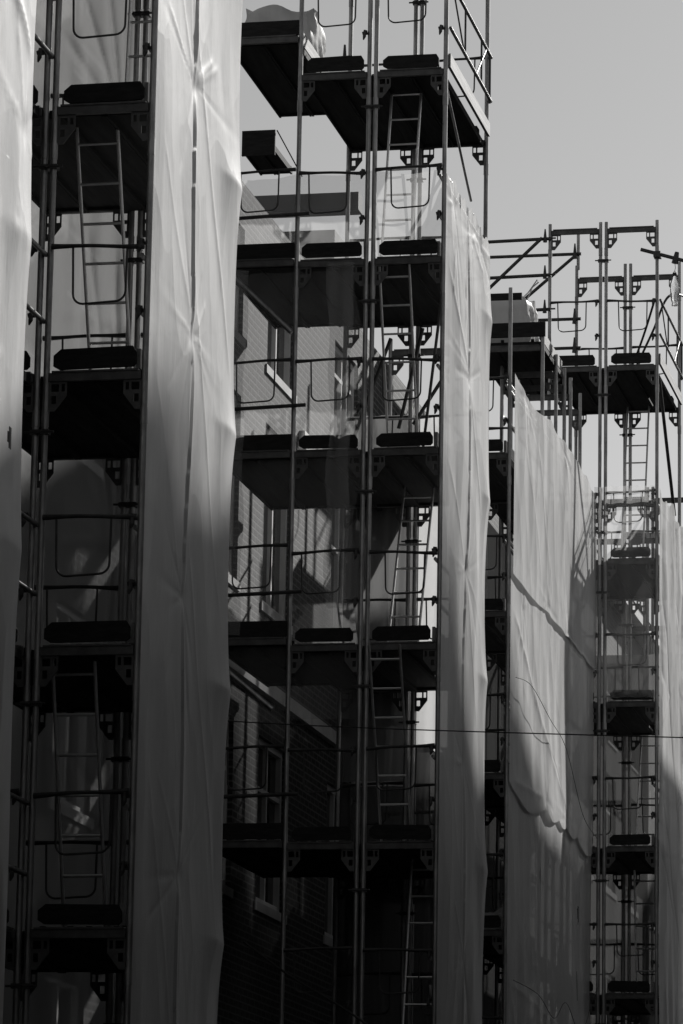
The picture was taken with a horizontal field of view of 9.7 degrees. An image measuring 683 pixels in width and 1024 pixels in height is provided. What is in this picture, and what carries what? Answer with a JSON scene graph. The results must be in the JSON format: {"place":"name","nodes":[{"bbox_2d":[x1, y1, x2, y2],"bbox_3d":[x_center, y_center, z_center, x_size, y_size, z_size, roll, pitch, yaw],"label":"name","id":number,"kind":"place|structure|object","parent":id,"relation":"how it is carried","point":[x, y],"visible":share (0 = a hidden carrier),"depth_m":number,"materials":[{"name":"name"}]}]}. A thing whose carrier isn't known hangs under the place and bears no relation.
{"place":"outdoors","nodes":[
{"label":"outdoors","id":0,"kind":"place"},
{"bbox_2d":[240,0,682,625],"label":"sky","id":1,"kind":"structure","parent":0,"point":[586,108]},
{"bbox_2d":[636,302,654,352],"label":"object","id":2,"kind":"object","parent":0,"point":[645,329],"visible":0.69,"depth_m":56.57,"materials":[{"name":"black metal"}]},
{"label":"pavement","id":3,"kind":"structure","parent":0,"visible":0},
{"bbox_2d":[7,426,11,448],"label":"scaffold tower","id":4,"kind":"structure","parent":3,"relation":"on","point":[9,432],"depth_m":25.34,"materials":[{"name":"metal"}]},
{"bbox_2d":[0,0,36,1023],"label":"scaffold sheet","id":5,"kind":"object","parent":4,"relation":"attached to","point":[17,28],"visible":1,"depth_m":25.14,"materials":[{"name":"grey fabric"}]},
{"bbox_2d":[5,0,158,1023],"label":"scaffold tower","id":6,"kind":"structure","parent":3,"relation":"on","point":[71,410],"depth_m":29.17,"materials":[{"name":"metal"}]},
{"bbox_2d":[52,659,107,926],"bbox_3d":[-1.872,2.024,28.675,0.337,1.957,0.585,-1,-12,12],"label":"ladder","id":7,"kind":"object","parent":6,"relation":"on","point":[98,755],"visible":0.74,"depth_m":28.66,"materials":[{"name":"metal"}]},
{"bbox_2d":[75,127,131,369],"bbox_3d":[-1.754,-1.840,29.729,0.337,1.959,0.691,-1,-12,12],"label":"ladder","id":8,"kind":"object","parent":6,"relation":"on","point":[121,223],"visible":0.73,"depth_m":29.70,"materials":[{"name":"metal"}]},
{"bbox_2d":[3,0,217,1023],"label":"back sheet","id":9,"kind":"object","parent":6,"relation":"attached to","point":[81,487],"visible":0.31,"depth_m":31.35,"materials":[{"name":"grey fabric"}]},
{"bbox_2d":[125,0,151,81],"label":"ladder","id":10,"kind":"object","parent":6,"relation":"on","point":[128,55],"visible":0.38,"depth_m":30.48,"materials":[{"name":"metal"}]},
{"bbox_2d":[130,0,242,1023],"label":"scaffold sheet","id":11,"kind":"object","parent":6,"relation":"attached to","point":[178,938],"visible":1,"depth_m":29.68,"materials":[{"name":"white fabric"}]},
{"bbox_2d":[217,181,380,1023],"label":"brick house","id":12,"kind":"structure","parent":3,"relation":"on","point":[249,988],"depth_m":44.70,"materials":[{"name":"white paint"}]},
{"bbox_2d":[222,717,228,884],"bbox_3d":[-1.349,2.924,41.461,0.090,1.800,1.100,-1,-12,12],"label":"window","id":13,"kind":"structure","parent":12,"relation":"in","point":[227,738],"depth_m":41.93,"materials":[{"name":"black glass"}]},
{"bbox_2d":[228,394,236,575],"bbox_3d":[-1.292,-0.359,42.147,0.090,2.010,1.100,-1,-12,12],"label":"window","id":14,"kind":"structure","parent":12,"relation":"in","point":[231,529],"depth_m":42.55,"materials":[{"name":"white paint"}]},
{"bbox_2d":[234,228,239,330],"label":"window","id":15,"kind":"structure","parent":12,"relation":"in","point":[238,240],"depth_m":43.03,"materials":[{"name":"white paint"}]},
{"bbox_2d":[256,738,281,911],"bbox_3d":[-0.856,3.423,43.808,0.090,1.800,1.400,-1,-12,12],"label":"window","id":16,"kind":"structure","parent":12,"relation":"in","point":[269,808],"depth_m":44.17,"materials":[{"name":"black glass"}]},
{"bbox_2d":[262,427,288,619],"bbox_3d":[-0.799,0.140,44.495,0.090,2.010,1.400,-1,-12,12],"label":"window","id":17,"kind":"structure","parent":12,"relation":"in","point":[275,521],"depth_m":44.81,"materials":[{"name":"grey glass"}]},
{"bbox_2d":[267,322,290,387],"bbox_3d":[-0.761,-2.057,44.954,0.090,1.200,1.400,-1,-12,12],"label":"window","id":18,"kind":"structure","parent":12,"relation":"in","point":[279,340],"depth_m":45.33,"materials":[{"name":"grey glass"}]},
{"bbox_2d":[325,784,334,938],"bbox_3d":[-0.133,4.157,47.257,0.090,1.800,1.400,-1,-12,12],"label":"window","id":19,"kind":"structure","parent":12,"relation":"in","point":[329,885],"depth_m":47.17,"materials":[{"name":"black glass"}]},
{"bbox_2d":[330,508,339,642],"bbox_3d":[-0.076,0.874,47.944,0.090,2.010,1.400,-1,-12,12],"label":"window","id":20,"kind":"structure","parent":12,"relation":"in","point":[334,605],"depth_m":47.95,"materials":[{"name":"white paint"}]},
{"bbox_2d":[334,345,353,434],"bbox_3d":[-0.037,-1.323,48.403,0.090,1.200,1.400,-1,-12,12],"label":"window","id":21,"kind":"structure","parent":12,"relation":"in","point":[338,382],"depth_m":48.43,"materials":[{"name":"grey glass"}]},
{"bbox_2d":[222,0,492,1023],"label":"scaffold tower","id":22,"kind":"structure","parent":3,"relation":"on","point":[288,70],"depth_m":41.40,"materials":[{"name":"metal"}]},
{"bbox_2d":[245,4,325,56],"bbox_3d":[-0.619,-5.013,43.048,0.825,0.670,0.770,-1,-12,12],"label":"bulk bag","id":23,"kind":"object","parent":22,"relation":"on","point":[314,32],"visible":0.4,"depth_m":42.76,"materials":[{"name":"fabric"}]},
{"bbox_2d":[368,644,412,840],"bbox_3d":[0.492,2.350,40.200,0.337,1.941,0.852,-1,-12,12],"label":"ladder","id":24,"kind":"object","parent":22,"relation":"on","point":[406,775],"visible":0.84,"depth_m":40.15,"materials":[{"name":"metal"}]},
{"bbox_2d":[378,264,418,446],"bbox_3d":[0.589,-1.535,41.157,0.337,1.939,0.704,-1,-12,12],"label":"ladder","id":25,"kind":"object","parent":22,"relation":"attached to","point":[411,333],"visible":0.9,"depth_m":41.13,"materials":[{"name":"metal"}]},
{"bbox_2d":[380,92,421,256],"bbox_3d":[0.632,-3.683,41.631,0.337,2.336,0.564,-1,-12,12],"label":"ladder","id":26,"kind":"object","parent":22,"relation":"attached to","point":[387,164],"visible":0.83,"depth_m":41.58,"materials":[{"name":"metal"}]},
{"bbox_2d":[387,486,434,641],"bbox_3d":[0.715,0.584,41.508,0.337,1.941,0.854,-1,-12,12],"label":"ladder","id":27,"kind":"object","parent":22,"relation":"on","point":[419,616],"visible":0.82,"depth_m":41.61,"materials":[{"name":"metal"}]},
{"bbox_2d":[402,859,432,1023],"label":"ladder","id":28,"kind":"object","parent":22,"relation":"on","point":[410,896],"visible":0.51,"depth_m":40.16,"materials":[{"name":"metal"}]},
{"bbox_2d":[416,417,438,744],"bbox_3d":[0.984,0.739,43.033,0.340,3.600,0.045,-2,-12,13],"label":"back sheet","id":29,"kind":"object","parent":22,"relation":"attached to","point":[425,716],"visible":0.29,"depth_m":43.01,"materials":[{"name":"white fabric"}]},
{"bbox_2d":[436,174,491,1023],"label":"scaffold sheet","id":30,"kind":"object","parent":22,"relation":"attached to","point":[462,871],"visible":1,"depth_m":41.20,"materials":[{"name":"white fabric"}]},
{"bbox_2d":[346,339,439,903],"bbox_3d":[0.593,4.120,43.596,0.901,13.000,2.500,-1,-12,12],"label":"lane scaffold","id":31,"kind":"object","parent":3,"relation":"on","point":[403,352],"visible":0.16,"depth_m":46.06,"materials":[{"name":"metal"}]},
{"bbox_2d":[340,415,417,781],"bbox_3d":[0.398,0.914,43.187,0.840,4.000,0.079,-1,-12,12],"label":"back sheet","id":32,"kind":"object","parent":31,"relation":"attached to","point":[384,528],"visible":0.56,"depth_m":43.16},
{"bbox_2d":[351,554,429,1023],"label":"back sheet","id":33,"kind":"object","parent":31,"relation":"attached to","point":[423,750],"depth_m":46.75,"materials":[{"name":"grey fabric"}]},
{"bbox_2d":[413,752,434,1023],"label":"back sheet","id":34,"kind":"object","parent":3,"relation":"on","point":[423,906],"visible":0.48,"depth_m":42.35,"materials":[{"name":"grey fabric"}]},
{"bbox_2d":[380,356,513,751],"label":"brick house","id":35,"kind":"structure","parent":3,"relation":"on","point":[397,384],"depth_m":51.69,"materials":[{"name":"white paint"}]},
{"bbox_2d":[482,287,544,1023],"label":"lane scaffold","id":36,"kind":"object","parent":3,"relation":"on","point":[498,610],"visible":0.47,"depth_m":48.90,"materials":[{"name":"metal"}]},
{"bbox_2d":[484,907,502,928],"bbox_3d":[1.852,4.978,48.649,0.550,0.330,0.660,-1,-12,12],"label":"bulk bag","id":37,"kind":"object","parent":36,"relation":"on","point":[499,912],"visible":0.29,"depth_m":48.36,"materials":[{"name":"fabric"}]},
{"bbox_2d":[487,293,581,1023],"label":"lane scaffold","id":38,"kind":"object","parent":3,"relation":"on","point":[526,360],"visible":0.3,"depth_m":52.64,"materials":[{"name":"metal"}]},
{"bbox_2d":[483,521,512,1023],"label":"back sheet","id":39,"kind":"object","parent":38,"relation":"attached to","point":[490,842],"visible":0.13,"depth_m":51.87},
{"bbox_2d":[491,280,538,342],"bbox_3d":[2.088,-2.524,52.806,1.117,0.904,0.878,-1,-12,12],"label":"bulk bag","id":40,"kind":"object","parent":38,"relation":"on","point":[524,310],"visible":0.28,"depth_m":52.38,"materials":[{"name":"fabric"}]},
{"bbox_2d":[506,772,591,1023],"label":"scaffold sheet","id":41,"kind":"object","parent":38,"relation":"attached to","point":[548,945],"visible":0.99,"depth_m":50.61,"materials":[{"name":"grey fabric"}]},
{"bbox_2d":[488,220,682,1023],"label":"scaffold tower","id":42,"kind":"structure","parent":3,"relation":"on","point":[630,383],"depth_m":56.35,"materials":[{"name":"metal"}]},
{"bbox_2d":[509,554,593,855],"bbox_3d":[2.773,2.683,51.762,0.070,2.972,7.100,-1,-12,12],"label":"scaffold sheet","id":43,"kind":"object","parent":42,"relation":"attached to","point":[549,663],"visible":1,"depth_m":51.18,"materials":[{"name":"grey fabric"}]},
{"bbox_2d":[513,374,596,669],"bbox_3d":[2.849,0.266,52.261,0.072,2.552,7.100,-1,-12,12],"label":"scaffold sheet","id":44,"kind":"object","parent":42,"relation":"attached to","point":[555,547],"visible":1,"depth_m":51.73,"materials":[{"name":"grey fabric"}]},
{"bbox_2d":[514,980,597,1023],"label":"cable","id":45,"kind":"object","parent":42,"relation":"attached to","point":[562,1004],"visible":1,"depth_m":50.80,"materials":[{"name":"black rubber"}]},
{"bbox_2d":[516,677,596,837],"bbox_3d":[2.837,3.207,51.533,0.100,1.119,6.801,-2,-12,12],"label":"cable","id":46,"kind":"object","parent":42,"relation":"attached to","point":[566,750],"visible":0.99,"depth_m":51.84,"materials":[{"name":"black rubber"}]},
{"bbox_2d":[620,405,649,557],"bbox_3d":[4.211,-0.332,57.628,0.337,2.727,0.792,-1,-12,12],"label":"ladder","id":47,"kind":"object","parent":42,"relation":"attached to","point":[645,479],"visible":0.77,"depth_m":57.72,"materials":[{"name":"metal"}]},
{"bbox_2d":[633,870,658,997],"bbox_3d":[4.285,5.978,56.404,0.337,1.874,0.302,-1,-12,12],"label":"ladder","id":48,"kind":"object","parent":42,"relation":"on","point":[636,948],"visible":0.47,"depth_m":56.42,"materials":[{"name":"metal"}]},
{"bbox_2d":[635,737,658,838],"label":"ladder","id":49,"kind":"object","parent":42,"relation":"attached to","point":[639,780],"visible":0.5,"depth_m":57.18,"materials":[{"name":"metal"}]},
{"bbox_2d":[636,294,682,363],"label":"hose","id":50,"kind":"object","parent":42,"relation":"attached to","point":[653,329],"visible":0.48,"depth_m":57.23,"materials":[{"name":"black rubber"}]},
{"bbox_2d":[659,491,682,1023],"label":"scaffold sheet","id":51,"kind":"object","parent":42,"relation":"attached to","point":[671,781],"visible":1,"depth_m":55.94,"materials":[{"name":"grey fabric"}]},
{"bbox_2d":[670,266,679,305],"bbox_3d":[4.665,-3.195,56.164,0.141,0.641,0.113,-1,-12,12],"label":"plastic bottle","id":52,"kind":"object","parent":42,"relation":"hanging from","point":[674,289],"visible":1,"depth_m":56.11,"materials":[{"name":"white plastic"}]},
{"bbox_2d":[590,655,647,1023],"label":"back sheet","id":53,"kind":"object","parent":3,"relation":"on","point":[613,891],"visible":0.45,"depth_m":57.69,"materials":[{"name":"grey fabric"}]},
{"bbox_2d":[597,550,654,655],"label":"brick house","id":54,"kind":"structure","parent":3,"relation":"on","point":[614,618],"depth_m":71.97,"materials":[{"name":"white paint"}]},
{"bbox_2d":[601,487,682,655],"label":"lane scaffold","id":55,"kind":"object","parent":3,"relation":"on","point":[645,628],"visible":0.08,"depth_m":60.97,"materials":[{"name":"metal"}]},
{"bbox_2d":[648,654,658,1023],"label":"back sheet","id":56,"kind":"object","parent":3,"relation":"on","point":[651,822],"visible":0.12,"depth_m":57.58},
{"bbox_3d":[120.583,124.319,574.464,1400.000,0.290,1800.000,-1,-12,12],"label":"ground","id":57,"kind":"structure","parent":0,"visible":0},
{"bbox_3d":[12.330,1.955,28.360,9.900,11.400,15.900,-1,-12,12],"label":"street house","id":58,"kind":"object","parent":57,"relation":"on","visible":0},
{"bbox_2d":[228,720,682,737],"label":"cable","id":59,"kind":"object","parent":58,"relation":"attached to","point":[456,730],"visible":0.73,"depth_m":35.89,"materials":[{"name":"black rubber"}]}
]}

